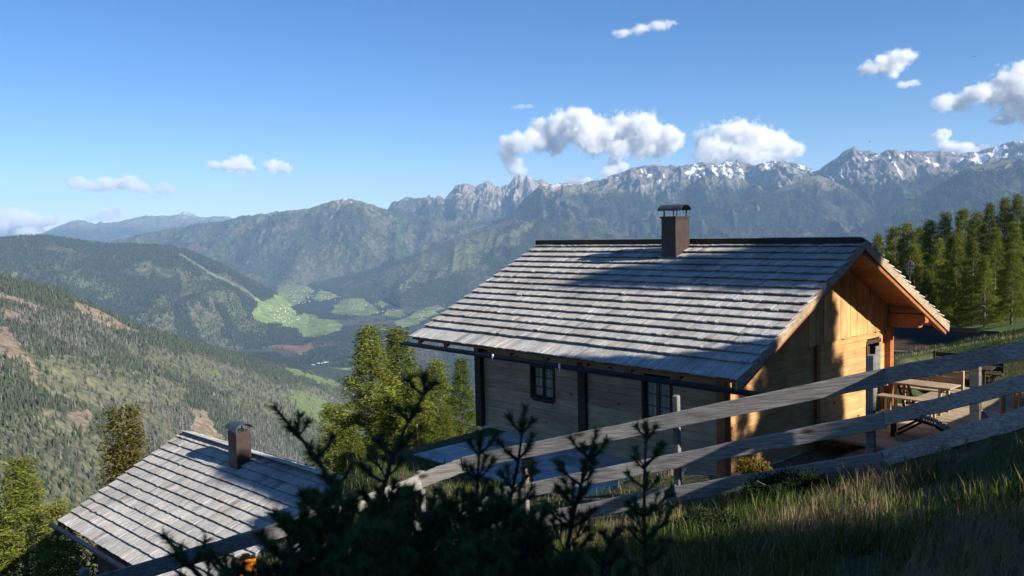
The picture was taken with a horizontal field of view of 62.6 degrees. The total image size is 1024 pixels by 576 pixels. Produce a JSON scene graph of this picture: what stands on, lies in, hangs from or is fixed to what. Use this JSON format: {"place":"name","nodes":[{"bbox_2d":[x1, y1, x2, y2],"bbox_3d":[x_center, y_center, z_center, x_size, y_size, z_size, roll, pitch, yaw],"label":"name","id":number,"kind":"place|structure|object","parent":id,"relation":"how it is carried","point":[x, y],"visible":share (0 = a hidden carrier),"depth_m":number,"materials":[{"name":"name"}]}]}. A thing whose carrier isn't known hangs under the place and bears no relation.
{"place":"outdoors","nodes":[
{"label":"outdoors","id":0,"kind":"place"},
{"bbox_2d":[0,212,234,242],"bbox_3d":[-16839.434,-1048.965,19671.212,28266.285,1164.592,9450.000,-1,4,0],"label":"mountains","id":1,"kind":"structure","parent":0,"point":[102,231],"depth_m":20551.25,"materials":[{"name":"stone"}]},
{"bbox_2d":[0,237,314,350],"bbox_3d":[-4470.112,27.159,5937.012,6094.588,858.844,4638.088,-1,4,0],"label":"wooded ridge","id":2,"kind":"structure","parent":0,"point":[262,312],"depth_m":6301.74,"materials":[{"name":"green plant"}]},
{"bbox_2d":[0,234,303,350],"bbox_3d":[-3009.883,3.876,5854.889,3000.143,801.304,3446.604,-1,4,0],"label":"ridge forest","id":3,"kind":"object","parent":2,"relation":"on","point":[24,243],"visible":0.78,"depth_m":6257.57,"materials":[{"name":"green plant"}]},
{"bbox_2d":[0,282,369,574],"bbox_3d":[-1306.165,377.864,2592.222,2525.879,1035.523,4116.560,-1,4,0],"label":"hillside","id":4,"kind":"structure","parent":0,"point":[204,424],"depth_m":1795.51,"materials":[{"name":"green plant"}]},
{"bbox_2d":[0,272,368,575],"bbox_3d":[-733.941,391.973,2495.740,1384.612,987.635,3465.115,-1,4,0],"label":"hillside forest","id":5,"kind":"object","parent":4,"relation":"on","point":[14,286],"visible":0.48,"depth_m":1970.10,"materials":[{"name":"green plant"}]},
{"bbox_2d":[104,198,487,285],"bbox_3d":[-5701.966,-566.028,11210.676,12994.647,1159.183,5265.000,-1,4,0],"label":"valley range","id":6,"kind":"structure","parent":0,"point":[306,273],"depth_m":11252.89,"materials":[{"name":"green plant"}]},
{"bbox_2d":[144,200,488,285],"bbox_3d":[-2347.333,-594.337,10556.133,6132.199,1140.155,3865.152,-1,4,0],"label":"range forest","id":7,"kind":"object","parent":6,"relation":"on","point":[307,230],"visible":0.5,"depth_m":11288.24,"materials":[{"name":"green plant"}]},
{"bbox_2d":[236,285,480,432],"bbox_3d":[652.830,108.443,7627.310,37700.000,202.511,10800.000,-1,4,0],"label":"valley ground","id":8,"kind":"structure","parent":0,"point":[328,327],"depth_m":6450.31,"materials":[{"name":"green plant"}]},
{"bbox_2d":[233,284,478,436],"bbox_3d":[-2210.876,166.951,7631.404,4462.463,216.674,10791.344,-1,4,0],"label":"valley forest","id":9,"kind":"object","parent":8,"relation":"on","point":[336,344],"visible":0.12,"depth_m":5354.22,"materials":[{"name":"green plant"}]},
{"bbox_2d":[231,447,686,575],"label":"bank grass","id":10,"kind":"structure","parent":0,"point":[403,470],"depth_m":18.25,"materials":[{"name":"green plant"}]},
{"bbox_2d":[387,175,548,225],"bbox_3d":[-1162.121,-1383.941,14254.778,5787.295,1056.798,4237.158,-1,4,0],"label":"rock massif","id":11,"kind":"structure","parent":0,"point":[487,203],"depth_m":14081.44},
{"bbox_2d":[319,219,634,307],"bbox_3d":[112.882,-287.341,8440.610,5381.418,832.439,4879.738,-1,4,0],"label":"pasture mountain","id":12,"kind":"structure","parent":0,"point":[455,259],"depth_m":8982.47,"materials":[{"name":"green plant"}]},
{"bbox_2d":[310,217,560,307],"bbox_3d":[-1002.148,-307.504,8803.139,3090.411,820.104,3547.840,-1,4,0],"label":"mountain forest","id":13,"kind":"object","parent":12,"relation":"on","point":[331,284],"visible":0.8,"depth_m":8767.26,"materials":[{"name":"green plant"}]},
{"bbox_2d":[0,0,1023,236],"label":"sky","id":14,"kind":"structure","parent":0,"point":[111,111],"materials":[{"name":"blue"}]},
{"bbox_2d":[529,457,533,481],"bbox_3d":[0.336,3.891,17.916,0.210,0.700,0.230,-5,5,-42],"label":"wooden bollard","id":15,"kind":"object","parent":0,"point":[531,477],"visible":0.07,"depth_m":17.85,"materials":[{"name":"wood"}]},
{"bbox_2d":[93,316,1023,575],"bbox_3d":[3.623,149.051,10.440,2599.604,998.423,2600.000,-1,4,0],"label":"hillside","id":16,"kind":"structure","parent":0,"point":[832,450],"depth_m":12.11,"materials":[{"name":"green plant"}]},
{"bbox_2d":[0,480,22,575],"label":"larch tree","id":17,"kind":"object","parent":16,"relation":"on","point":[6,548],"visible":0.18,"depth_m":38.06,"materials":[{"name":"green plant"}]},
{"bbox_2d":[0,453,71,575],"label":"larch tree","id":18,"kind":"object","parent":16,"relation":"on","point":[23,518],"visible":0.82,"depth_m":36.46,"materials":[{"name":"green plant"}]},
{"bbox_2d":[22,494,96,575],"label":"larch tree","id":19,"kind":"object","parent":16,"relation":"on","point":[71,567],"visible":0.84,"depth_m":35.49,"materials":[{"name":"green plant"}]},
{"bbox_2d":[76,396,154,575],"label":"spruce tree","id":20,"kind":"object","parent":16,"relation":"on","point":[129,438],"visible":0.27,"depth_m":46.29,"materials":[{"name":"green plant"}]},
{"bbox_2d":[49,420,341,575],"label":"hut","id":21,"kind":"object","parent":16,"relation":"on","point":[190,485],"visible":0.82,"depth_m":25.50,"materials":[{"name":"grey wood"}]},
{"bbox_2d":[155,527,242,575],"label":"young pine","id":22,"kind":"object","parent":16,"relation":"on","point":[178,555],"visible":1,"depth_m":2.46,"materials":[{"name":"green plant"}]},
{"bbox_2d":[193,541,278,575],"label":"young pine","id":23,"kind":"object","parent":16,"relation":"on","point":[218,559],"visible":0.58,"depth_m":2.56,"materials":[{"name":"green plant"}]},
{"bbox_2d":[239,553,255,575],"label":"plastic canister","id":24,"kind":"object","parent":16,"relation":"on","point":[248,556],"visible":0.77,"depth_m":13.49,"materials":[{"name":"orange plastic"}]},
{"bbox_2d":[233,502,323,575],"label":"young pine","id":25,"kind":"object","parent":16,"relation":"on","point":[290,526],"visible":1,"depth_m":2.56,"materials":[{"name":"green plant"}]},
{"bbox_2d":[280,485,353,575],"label":"young pine","id":26,"kind":"object","parent":16,"relation":"on","point":[303,495],"visible":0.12,"depth_m":3.04,"materials":[{"name":"green plant"}]},
{"bbox_2d":[265,401,382,555],"bbox_3d":[-0.514,1.181,2.869,0.582,1.637,0.358,2,5,43],"label":"young pine","id":27,"kind":"object","parent":16,"relation":"on","point":[325,476],"visible":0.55,"depth_m":2.83,"materials":[{"name":"green plant"}]},
{"bbox_2d":[294,480,364,575],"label":"young pine","id":28,"kind":"object","parent":16,"relation":"on","point":[340,519],"visible":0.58,"depth_m":2.67,"materials":[{"name":"green plant"}]},
{"bbox_2d":[303,398,357,474],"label":"larch tree","id":29,"kind":"object","parent":16,"relation":"on","point":[331,416],"visible":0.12,"depth_m":45.22,"materials":[{"name":"green plant"}]},
{"bbox_2d":[311,520,382,573],"bbox_3d":[-0.496,1.380,2.728,0.598,1.254,0.661,-1,4,0],"label":"young pine","id":30,"kind":"object","parent":16,"relation":"on","point":[326,533],"visible":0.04,"depth_m":2.73,"materials":[{"name":"green plant"}]},
{"bbox_2d":[328,425,366,474],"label":"larch tree","id":31,"kind":"object","parent":16,"relation":"on","point":[353,447],"visible":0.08,"depth_m":41.41,"materials":[{"name":"green plant"}]},
{"bbox_2d":[311,322,407,473],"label":"larch tree","id":32,"kind":"object","parent":16,"relation":"on","point":[370,364],"visible":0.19,"depth_m":45.90,"materials":[{"name":"green plant"}]},
{"bbox_2d":[313,500,423,575],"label":"young pine","id":33,"kind":"object","parent":16,"relation":"on","point":[388,535],"visible":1,"depth_m":2.24,"materials":[{"name":"green plant"}]},
{"bbox_2d":[350,474,417,565],"bbox_3d":[-0.418,1.362,2.992,0.736,1.345,0.651,-4,5,-33],"label":"young pine","id":34,"kind":"object","parent":16,"relation":"on","point":[384,506],"visible":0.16,"depth_m":3.04,"materials":[{"name":"green plant"}]},
{"bbox_2d":[357,393,411,456],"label":"larch tree","id":35,"kind":"object","parent":16,"relation":"on","point":[385,403],"visible":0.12,"depth_m":43.34,"materials":[{"name":"green plant"}]},
{"bbox_2d":[354,369,442,520],"bbox_3d":[-0.480,1.172,3.041,0.505,1.761,0.443,-1,4,0],"label":"young pine","id":36,"kind":"object","parent":16,"relation":"on","point":[400,444],"visible":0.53,"depth_m":3.09,"materials":[{"name":"green plant"}]},
{"bbox_2d":[361,326,436,452],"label":"larch tree","id":37,"kind":"object","parent":16,"relation":"on","point":[396,338],"visible":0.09,"depth_m":48.01,"materials":[{"name":"green plant"}]},
{"bbox_2d":[386,432,413,453],"bbox_3d":[-5.025,9.955,39.411,5.036,6.398,5.150,1,5,29],"label":"larch tree","id":38,"kind":"object","parent":16,"relation":"on","point":[407,447],"visible":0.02,"depth_m":39.58,"materials":[{"name":"green plant"}]},
{"bbox_2d":[379,377,441,454],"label":"larch tree","id":39,"kind":"object","parent":16,"relation":"on","point":[416,422],"visible":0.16,"depth_m":42.15,"materials":[{"name":"green plant"}]},
{"bbox_2d":[376,481,461,575],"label":"young pine","id":40,"kind":"object","parent":16,"relation":"on","point":[428,521],"visible":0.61,"depth_m":2.62,"materials":[{"name":"green plant"}]},
{"bbox_2d":[408,356,468,446],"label":"larch tree","id":41,"kind":"object","parent":16,"relation":"on","point":[445,385],"visible":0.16,"depth_m":46.11,"materials":[{"name":"green plant"}]},
{"bbox_2d":[428,405,459,442],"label":"larch tree","id":42,"kind":"object","parent":16,"relation":"on","point":[447,427],"visible":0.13,"depth_m":40.42,"materials":[{"name":"green plant"}]},
{"bbox_2d":[439,357,480,436],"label":"larch tree","id":43,"kind":"object","parent":16,"relation":"on","point":[461,378],"visible":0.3,"depth_m":42.17,"materials":[{"name":"green plant"}]},
{"bbox_2d":[430,484,501,560],"bbox_3d":[-0.150,1.337,3.004,0.613,1.249,0.618,-1,4,0],"label":"young pine","id":44,"kind":"object","parent":16,"relation":"on","point":[461,519],"visible":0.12,"depth_m":3.05,"materials":[{"name":"green plant"}]},
{"bbox_2d":[447,427,512,538],"bbox_3d":[-0.180,1.269,3.187,0.534,1.479,0.482,-3,4,-17],"label":"young pine","id":45,"kind":"object","parent":16,"relation":"on","point":[480,439],"visible":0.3,"depth_m":3.25,"materials":[{"name":"green plant"}]},
{"bbox_2d":[467,493,530,575],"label":"young pine","id":46,"kind":"object","parent":16,"relation":"on","point":[482,519],"visible":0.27,"depth_m":2.93,"materials":[{"name":"green plant"}]},
{"bbox_2d":[486,402,543,546],"bbox_3d":[-0.100,1.231,3.418,0.522,1.536,0.454,-1,4,0],"label":"young pine","id":47,"kind":"object","parent":16,"relation":"on","point":[521,430],"visible":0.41,"depth_m":3.46,"materials":[{"name":"green plant"}]},
{"bbox_2d":[498,503,560,575],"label":"young pine","id":48,"kind":"object","parent":16,"relation":"on","point":[536,539],"visible":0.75,"depth_m":2.74,"materials":[{"name":"green plant"}]},
{"bbox_2d":[78,341,1023,575],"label":"wooden fence","id":49,"kind":"object","parent":16,"relation":"on","point":[973,397],"visible":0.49,"depth_m":10.59,"materials":[{"name":"grey wood"}]},
{"bbox_2d":[414,432,689,496],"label":"paving","id":50,"kind":"structure","parent":16,"relation":"on","point":[449,453],"depth_m":20.02,"materials":[{"name":"grey stone"}]},
{"bbox_2d":[524,543,596,575],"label":"young pine","id":51,"kind":"object","parent":16,"relation":"on","point":[569,563],"visible":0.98,"depth_m":2.67,"materials":[{"name":"green plant"}]},
{"bbox_2d":[535,426,613,575],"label":"young pine","id":52,"kind":"object","parent":16,"relation":"on","point":[586,468],"visible":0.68,"depth_m":3.46,"materials":[{"name":"green plant"}]},
{"bbox_2d":[583,519,640,575],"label":"young pine","id":53,"kind":"object","parent":16,"relation":"on","point":[614,554],"visible":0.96,"depth_m":3.16,"materials":[{"name":"green plant"}]},
{"bbox_2d":[607,417,680,575],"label":"young pine","id":54,"kind":"object","parent":16,"relation":"on","point":[662,549],"visible":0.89,"depth_m":3.76,"materials":[{"name":"green plant"}]},
{"bbox_2d":[399,204,979,475],"bbox_3d":[4.683,1.205,23.432,10.817,7.009,11.720,-5,5,-42],"label":"alpine hut","id":55,"kind":"object","parent":16,"relation":"on","point":[562,337],"visible":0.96,"depth_m":20.70,"materials":[{"name":"grey wood"}]},
{"bbox_2d":[529,364,554,402],"bbox_3d":[0.825,2.461,21.945,0.180,0.929,0.915,-5,5,-42],"label":"window","id":56,"kind":"structure","parent":55,"relation":"in","point":[543,392],"depth_m":21.96,"materials":[{"name":"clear glass"}]},
{"bbox_2d":[641,381,672,418],"bbox_3d":[3.333,2.566,19.195,0.180,0.988,0.870,-5,5,-42],"label":"window","id":57,"kind":"structure","parent":55,"relation":"in","point":[664,394],"depth_m":19.29,"materials":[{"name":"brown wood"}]},
{"bbox_2d":[865,338,880,390],"bbox_3d":[9.665,2.337,22.628,0.860,1.910,0.130,-5,5,-42],"label":"door","id":58,"kind":"structure","parent":55,"relation":"in","point":[875,340],"depth_m":22.49,"materials":[{"name":"wood"}]},
{"bbox_2d":[669,506,747,536],"bbox_3d":[2.084,2.461,8.770,0.825,0.342,0.803,1,5,35],"label":"juniper shrub","id":59,"kind":"object","parent":16,"relation":"on","point":[688,518],"visible":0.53,"depth_m":8.78,"materials":[{"name":"green plant"}]},
{"bbox_2d":[735,456,772,473],"bbox_3d":[3.405,2.528,11.836,0.565,0.292,0.761,-1,4,0],"label":"berry shrub","id":60,"kind":"object","parent":16,"relation":"on","point":[755,466],"visible":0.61,"depth_m":11.79,"materials":[{"name":"yellow plant"}]},
{"bbox_2d":[520,426,1023,575],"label":"grass","id":61,"kind":"structure","parent":16,"relation":"on","point":[864,507],"depth_m":6.83,"materials":[{"name":"grass"}]},
{"bbox_2d":[736,467,832,503],"bbox_3d":[3.340,2.362,10.106,1.283,0.412,0.817,-1,4,0],"label":"juniper shrub","id":62,"kind":"object","parent":16,"relation":"on","point":[771,482],"visible":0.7,"depth_m":10.04,"materials":[{"name":"green plant"}]},
{"bbox_2d":[870,233,886,253],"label":"larch tree","id":63,"kind":"object","parent":16,"relation":"on","point":[876,243],"visible":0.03,"depth_m":75.80,"materials":[{"name":"green plant"}]},
{"bbox_2d":[881,250,899,269],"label":"larch tree","id":64,"kind":"object","parent":16,"relation":"on","point":[890,259],"visible":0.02,"depth_m":65.82,"materials":[{"name":"green plant"}]},
{"bbox_2d":[882,225,908,273],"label":"larch tree","id":65,"kind":"object","parent":16,"relation":"on","point":[890,239],"visible":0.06,"depth_m":73.72,"materials":[{"name":"green plant"}]},
{"bbox_2d":[893,220,920,285],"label":"larch tree","id":66,"kind":"object","parent":16,"relation":"on","point":[902,246],"visible":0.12,"depth_m":71.81,"materials":[{"name":"green plant"}]},
{"bbox_2d":[902,243,932,327],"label":"larch tree","id":67,"kind":"object","parent":16,"relation":"on","point":[915,277],"visible":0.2,"depth_m":61.83,"materials":[{"name":"green plant"}]},
{"bbox_2d":[909,226,928,257],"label":"larch tree","id":68,"kind":"object","parent":16,"relation":"on","point":[919,230],"visible":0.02,"depth_m":74.76,"materials":[{"name":"green plant"}]},
{"bbox_2d":[910,218,942,292],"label":"larch tree","id":69,"kind":"object","parent":16,"relation":"on","point":[927,233],"visible":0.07,"depth_m":69.79,"materials":[{"name":"green plant"}]},
{"bbox_2d":[919,269,937,324],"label":"larch tree","id":70,"kind":"object","parent":16,"relation":"on","point":[926,274],"visible":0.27,"depth_m":55.07,"materials":[{"name":"green plant"}]},
{"bbox_2d":[903,238,961,327],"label":"larch tree","id":71,"kind":"object","parent":16,"relation":"on","point":[937,253],"visible":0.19,"depth_m":59.89,"materials":[{"name":"green plant"}]},
{"bbox_2d":[927,211,953,301],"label":"larch tree","id":72,"kind":"object","parent":16,"relation":"on","point":[945,225],"visible":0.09,"depth_m":68.64,"materials":[{"name":"green plant"}]},
{"bbox_2d":[894,327,999,353],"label":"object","id":73,"kind":"structure","parent":16,"relation":"on","point":[908,339],"depth_m":32.57,"materials":[{"name":"brown wood"}]},
{"bbox_2d":[936,265,963,326],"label":"larch tree","id":74,"kind":"object","parent":16,"relation":"on","point":[953,300],"visible":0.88,"depth_m":52.07,"materials":[{"name":"green plant"}]},
{"bbox_2d":[934,206,975,310],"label":"larch tree","id":75,"kind":"object","parent":16,"relation":"on","point":[961,218],"visible":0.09,"depth_m":67.69,"materials":[{"name":"green plant"}]},
{"bbox_2d":[931,230,987,326],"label":"larch tree","id":76,"kind":"object","parent":16,"relation":"on","point":[955,246],"visible":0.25,"depth_m":56.93,"materials":[{"name":"green plant"}]},
{"bbox_2d":[948,237,988,324],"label":"larch tree","id":77,"kind":"object","parent":16,"relation":"on","point":[973,243],"visible":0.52,"depth_m":53.98,"materials":[{"name":"green plant"}]},
{"bbox_2d":[957,209,988,325],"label":"larch tree","id":78,"kind":"object","parent":16,"relation":"on","point":[976,222],"visible":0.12,"depth_m":65.68,"materials":[{"name":"green plant"}]},
{"bbox_2d":[961,202,998,324],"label":"larch tree","id":79,"kind":"object","parent":16,"relation":"on","point":[988,210],"visible":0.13,"depth_m":63.91,"materials":[{"name":"green plant"}]},
{"bbox_2d":[959,255,1016,327],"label":"larch tree","id":80,"kind":"object","parent":16,"relation":"on","point":[989,293],"visible":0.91,"depth_m":48.07,"materials":[{"name":"green plant"}]},
{"bbox_2d":[963,227,1021,315],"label":"larch tree","id":81,"kind":"object","parent":16,"relation":"on","point":[994,246],"visible":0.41,"depth_m":51.88,"materials":[{"name":"green plant"}]},
{"bbox_2d":[976,196,1022,315],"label":"larch tree","id":82,"kind":"object","parent":16,"relation":"on","point":[1006,205],"visible":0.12,"depth_m":61.67,"materials":[{"name":"green plant"}]},
{"bbox_2d":[984,248,1023,324],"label":"larch tree","id":83,"kind":"object","parent":16,"relation":"on","point":[1011,273],"visible":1,"depth_m":45.95,"materials":[{"name":"green plant"}]},
{"bbox_2d":[988,193,1023,313],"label":"larch tree","id":84,"kind":"object","parent":16,"relation":"on","point":[1017,212],"visible":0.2,"depth_m":59.86,"materials":[{"name":"green plant"}]},
{"bbox_2d":[989,221,1023,318],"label":"larch tree","id":85,"kind":"object","parent":16,"relation":"on","point":[1012,243],"visible":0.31,"depth_m":49.89,"materials":[{"name":"green plant"}]},
{"bbox_2d":[1014,193,1023,300],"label":"larch tree","id":86,"kind":"object","parent":16,"relation":"on","point":[1022,231],"visible":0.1,"depth_m":58.21,"materials":[{"name":"green plant"}]},
{"bbox_2d":[504,141,1023,238],"bbox_3d":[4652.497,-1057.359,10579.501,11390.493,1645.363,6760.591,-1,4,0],"label":"snowy range","id":87,"kind":"structure","parent":0,"point":[662,178],"depth_m":10927.81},
{"bbox_2d":[495,140,1022,229],"bbox_3d":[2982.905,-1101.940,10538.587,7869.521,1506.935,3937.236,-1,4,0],"label":"forest","id":88,"kind":"object","parent":87,"relation":"on","point":[718,196],"visible":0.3,"depth_m":10809.40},
{"bbox_2d":[689,175,873,237],"bbox_3d":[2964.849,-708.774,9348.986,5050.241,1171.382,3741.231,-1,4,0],"label":"wooded shoulder","id":89,"kind":"object","parent":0,"point":[831,207],"visible":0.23,"depth_m":9505.19},
{"bbox_2d":[689,178,876,237],"bbox_3d":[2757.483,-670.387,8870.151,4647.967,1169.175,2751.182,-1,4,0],"label":"forest trees","id":90,"kind":"object","parent":89,"relation":"on","point":[715,226],"visible":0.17,"depth_m":9495.28,"materials":[{"name":"green plant"}]},
{"bbox_2d":[828,386,1011,449],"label":"terrace","id":91,"kind":"structure","parent":0,"point":[953,418],"depth_m":20.62,"materials":[{"name":"brown wood"}]},
{"bbox_2d":[876,393,935,417],"bbox_3d":[10.303,3.068,21.801,0.340,0.455,1.600,-5,5,-42],"label":"terrace bench","id":92,"kind":"object","parent":91,"relation":"on","point":[887,403],"visible":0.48,"depth_m":22.04,"materials":[{"name":"brown wood"}]},
{"bbox_2d":[898,384,915,406],"bbox_3d":[10.542,2.777,22.554,0.420,0.937,0.400,-3,4,-25],"label":"folding chair","id":93,"kind":"object","parent":91,"relation":"on","point":[908,387],"visible":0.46,"depth_m":22.50,"materials":[{"name":"brown wood"}]},
{"bbox_2d":[890,415,951,436],"bbox_3d":[9.636,3.222,19.620,1.540,0.515,0.640,1,5,28],"label":"sun lounger","id":94,"kind":"object","parent":91,"relation":"on","point":[934,422],"visible":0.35,"depth_m":19.57,"materials":[{"name":"black metal"}]},
{"bbox_2d":[893,379,960,415],"bbox_3d":[10.831,2.877,22.273,0.718,0.745,1.700,-5,5,-42],"label":"terrace table","id":95,"kind":"object","parent":91,"relation":"on","point":[943,387],"visible":0.77,"depth_m":22.10,"materials":[{"name":"brown wood"}]},
{"bbox_2d":[900,371,964,401],"bbox_3d":[11.365,2.693,22.887,0.375,1.000,1.610,-5,5,-42],"label":"terrace bench","id":96,"kind":"object","parent":91,"relation":"on","point":[953,380],"visible":0.33,"depth_m":22.69,"materials":[{"name":"brown wood"}]},
{"bbox_2d":[928,366,995,384],"bbox_3d":[13.082,2.648,24.767,1.900,0.745,0.718,2,5,39],"label":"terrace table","id":97,"kind":"object","parent":91,"relation":"on","point":[987,368],"visible":0.3,"depth_m":24.43,"materials":[{"name":"brown wood"}]},
{"bbox_2d":[933,350,1003,381],"bbox_3d":[13.704,2.463,25.367,1.910,1.000,0.375,2,5,39],"label":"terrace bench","id":98,"kind":"object","parent":91,"relation":"on","point":[942,354],"visible":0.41,"depth_m":25.02,"materials":[{"name":"brown wood"}]},
{"bbox_2d":[999,396,1005,413],"bbox_3d":[11.512,3.036,19.782,0.153,1.165,0.146,-1,4,0],"label":"wooden stake","id":99,"kind":"object","parent":91,"relation":"on","point":[1002,405],"visible":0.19,"depth_m":19.71,"materials":[{"name":"brown wood"}]},
{"bbox_2d":[1012,393,1017,409],"bbox_3d":[11.690,2.991,19.579,0.153,1.275,0.146,-1,4,0],"label":"wooden stake","id":100,"kind":"object","parent":91,"relation":"on","point":[1015,401],"visible":0.17,"depth_m":19.50,"materials":[{"name":"brown wood"}]},
{"bbox_2d":[1017,392,1023,407],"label":"wooden stake","id":101,"kind":"object","parent":91,"relation":"on","point":[1020,399],"visible":0.2,"depth_m":19.29,"materials":[{"name":"brown wood"}]},
{"bbox_2d":[852,156,1023,253],"bbox_3d":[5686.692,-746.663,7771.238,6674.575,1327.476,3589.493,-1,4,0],"label":"shaded spur","id":102,"kind":"structure","parent":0,"point":[1016,183],"depth_m":8017.74,"materials":[{"name":"green plant"}]},
{"bbox_2d":[848,156,1023,270],"bbox_3d":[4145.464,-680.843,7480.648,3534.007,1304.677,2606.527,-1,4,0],"label":"spur forest","id":103,"kind":"object","parent":102,"relation":"on","point":[979,173],"visible":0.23,"depth_m":7990.24,"materials":[{"name":"green plant"}]},
{"bbox_2d":[894,327,1023,358],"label":"meadow grass","id":104,"kind":"structure","parent":0,"point":[914,350],"depth_m":28.47,"materials":[{"name":"green plant"}]},
{"bbox_2d":[982,410,988,418],"bbox_3d":[11.550,3.151,20.431,0.400,0.420,0.280,-3,4,-23],"label":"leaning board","id":105,"kind":"object","parent":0,"point":[984,415],"visible":0.07,"depth_m":20.41,"materials":[{"name":"wood"}]}
]}

